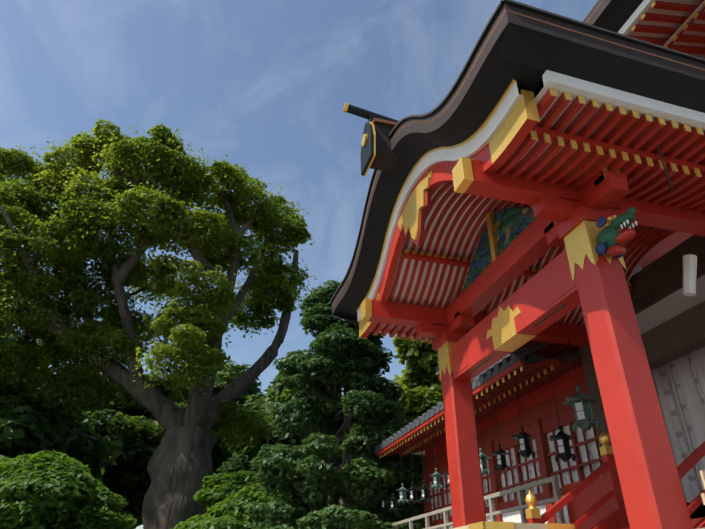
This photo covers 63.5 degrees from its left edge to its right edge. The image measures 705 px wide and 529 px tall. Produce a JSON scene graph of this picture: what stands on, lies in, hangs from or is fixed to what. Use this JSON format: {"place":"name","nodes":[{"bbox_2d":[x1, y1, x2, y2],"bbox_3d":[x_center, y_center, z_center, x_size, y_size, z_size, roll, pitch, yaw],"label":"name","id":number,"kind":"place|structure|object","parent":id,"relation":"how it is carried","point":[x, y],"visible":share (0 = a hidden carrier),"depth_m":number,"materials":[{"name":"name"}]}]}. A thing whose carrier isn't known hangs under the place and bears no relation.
{"place":"outdoors","nodes":[
{"label":"outdoors","id":0,"kind":"place"},
{"bbox_2d":[0,450,136,528],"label":"bush","id":1,"kind":"object","parent":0,"point":[47,491],"depth_m":14.78,"materials":[{"name":"green plant"}]},
{"bbox_2d":[36,369,164,528],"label":"grove tree","id":2,"kind":"object","parent":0,"point":[137,433],"depth_m":31.19,"materials":[{"name":"green plant"}]},
{"bbox_2d":[0,119,316,528],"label":"camphor tree","id":3,"kind":"object","parent":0,"point":[72,245],"depth_m":24.88,"materials":[{"name":"green plant"}]},
{"bbox_2d":[123,360,262,486],"bbox_3d":[-9.675,14.185,38.045,14.156,16.354,13.209,-16,-34,26],"label":"grove tree","id":4,"kind":"object","parent":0,"point":[228,375],"depth_m":38.62,"materials":[{"name":"green plant"}]},
{"bbox_2d":[0,0,597,528],"label":"sky","id":5,"kind":"structure","parent":0,"point":[266,86],"materials":[{"name":"blue"}]},
{"bbox_2d":[244,280,424,528],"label":"conifer tree","id":6,"kind":"object","parent":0,"point":[365,358],"depth_m":15.34,"materials":[{"name":"green plant"}]},
{"bbox_2d":[257,401,424,528],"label":"grove tree","id":7,"kind":"object","parent":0,"point":[359,506],"depth_m":24.54,"materials":[{"name":"green plant"}]},
{"bbox_2d":[387,335,442,490],"bbox_3d":[6.202,8.739,26.765,10.764,14.623,11.687,8,-31,-14],"label":"tree","id":8,"kind":"object","parent":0,"point":[420,382],"depth_m":27.28,"materials":[{"name":"green plant"}]},
{"bbox_2d":[392,381,604,528],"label":"corridor walls","id":9,"kind":"structure","parent":0,"point":[543,476],"depth_m":10.41,"materials":[{"name":"red wood"}]},
{"bbox_2d":[371,262,641,460],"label":"roof","id":10,"kind":"structure","parent":9,"relation":"on","point":[533,385],"depth_m":10.44,"materials":[{"name":"red wood"}]},
{"bbox_2d":[379,338,599,511],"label":"hanging lanterns","id":11,"kind":"object","parent":10,"relation":"hanging from","point":[580,402],"visible":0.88,"depth_m":8.68,"materials":[{"name":"green metal"}]},
{"bbox_2d":[452,521,575,528],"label":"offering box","id":12,"kind":"object","parent":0,"point":[493,525],"visible":1,"depth_m":4.57,"materials":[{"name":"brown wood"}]},
{"bbox_2d":[361,145,704,528],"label":"post-and-beam frame","id":13,"kind":"structure","parent":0,"point":[589,224],"depth_m":5.92,"materials":[{"name":"red wood"}]},
{"bbox_2d":[331,0,704,358],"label":"roof","id":14,"kind":"structure","parent":13,"relation":"on","point":[540,95],"depth_m":5.42,"materials":[{"name":"wood"}]},
{"bbox_2d":[524,232,704,363],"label":"roof","id":15,"kind":"structure","parent":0,"point":[666,252],"depth_m":8.71,"materials":[{"name":"red wood"}]},
{"bbox_2d":[583,0,704,58],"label":"roof","id":16,"kind":"structure","parent":15,"relation":"on","point":[678,25],"depth_m":9.09,"materials":[{"name":"red wood"}]},
{"bbox_2d":[563,243,704,528],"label":"wall","id":17,"kind":"structure","parent":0,"point":[675,288],"depth_m":7.92,"materials":[{"name":"paint"}]},
{"bbox_3d":[5.942,4.916,6.830,15.100,1.500,23.000,8,-31,-14],"label":"podium stone","id":18,"kind":"object","parent":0,"visible":0},
{"bbox_2d":[525,430,704,528],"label":"red stairs","id":19,"kind":"structure","parent":18,"relation":"on","point":[616,518],"depth_m":6.91,"materials":[{"name":"paint"}]},
{"bbox_2d":[699,470,704,504],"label":"picket fence","id":20,"kind":"object","parent":18,"relation":"on","point":[702,473],"visible":1,"depth_m":4.28,"materials":[{"name":"beige wood"}]},
{"label":"gravel ground","id":21,"kind":"object","parent":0,"visible":0},
{"bbox_3d":[-21.690,9.835,27.951,8.221,13.901,9.806,8,-31,-14],"label":"grove tree trunk","id":22,"kind":"object","parent":21,"relation":"on","visible":0},
{"bbox_2d":[0,329,53,386],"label":"grove tree","id":23,"kind":"object","parent":22,"relation":"attached to","point":[6,339],"visible":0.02,"depth_m":29.67,"materials":[{"name":"green plant"}]},
{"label":"grove tree trunk","id":24,"kind":"object","parent":21,"relation":"on","visible":0},
{"bbox_2d":[0,377,125,527],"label":"grove tree","id":25,"kind":"object","parent":24,"relation":"attached to","point":[25,428],"visible":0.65,"depth_m":24.35,"materials":[{"name":"green plant"}]},
{"bbox_3d":[-2.432,13.168,31.846,7.580,11.975,7.977,8,-31,-14],"label":"grove tree trunk","id":26,"kind":"object","parent":21,"relation":"on","visible":0},
{"bbox_2d":[210,373,361,503],"bbox_3d":[-2.785,12.151,32.662,11.580,12.239,11.762,-17,-34,27],"label":"grove tree","id":27,"kind":"object","parent":26,"relation":"attached to","point":[277,391],"visible":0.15,"depth_m":30.93,"materials":[{"name":"green plant"}]},
{"bbox_3d":[-3.813,9.794,18.493,4.410,4.610,4.396,8,-31,-14],"label":"maple tree trunk","id":28,"kind":"object","parent":21,"relation":"on","visible":0},
{"bbox_2d":[173,470,291,528],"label":"bush","id":29,"kind":"object","parent":28,"relation":"attached to","point":[230,498],"visible":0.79,"depth_m":18.00,"materials":[{"name":"green plant"}]},
{"bbox_3d":[-12.671,9.203,17.820,4.344,4.964,3.293,8,-31,-14],"label":"maple tree trunk","id":30,"kind":"object","parent":21,"relation":"on","visible":0},
{"bbox_2d":[0,455,23,464],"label":"maple tree","id":31,"kind":"object","parent":30,"relation":"attached to","point":[2,458],"depth_m":19.50,"materials":[{"name":"green plant"}]}
]}

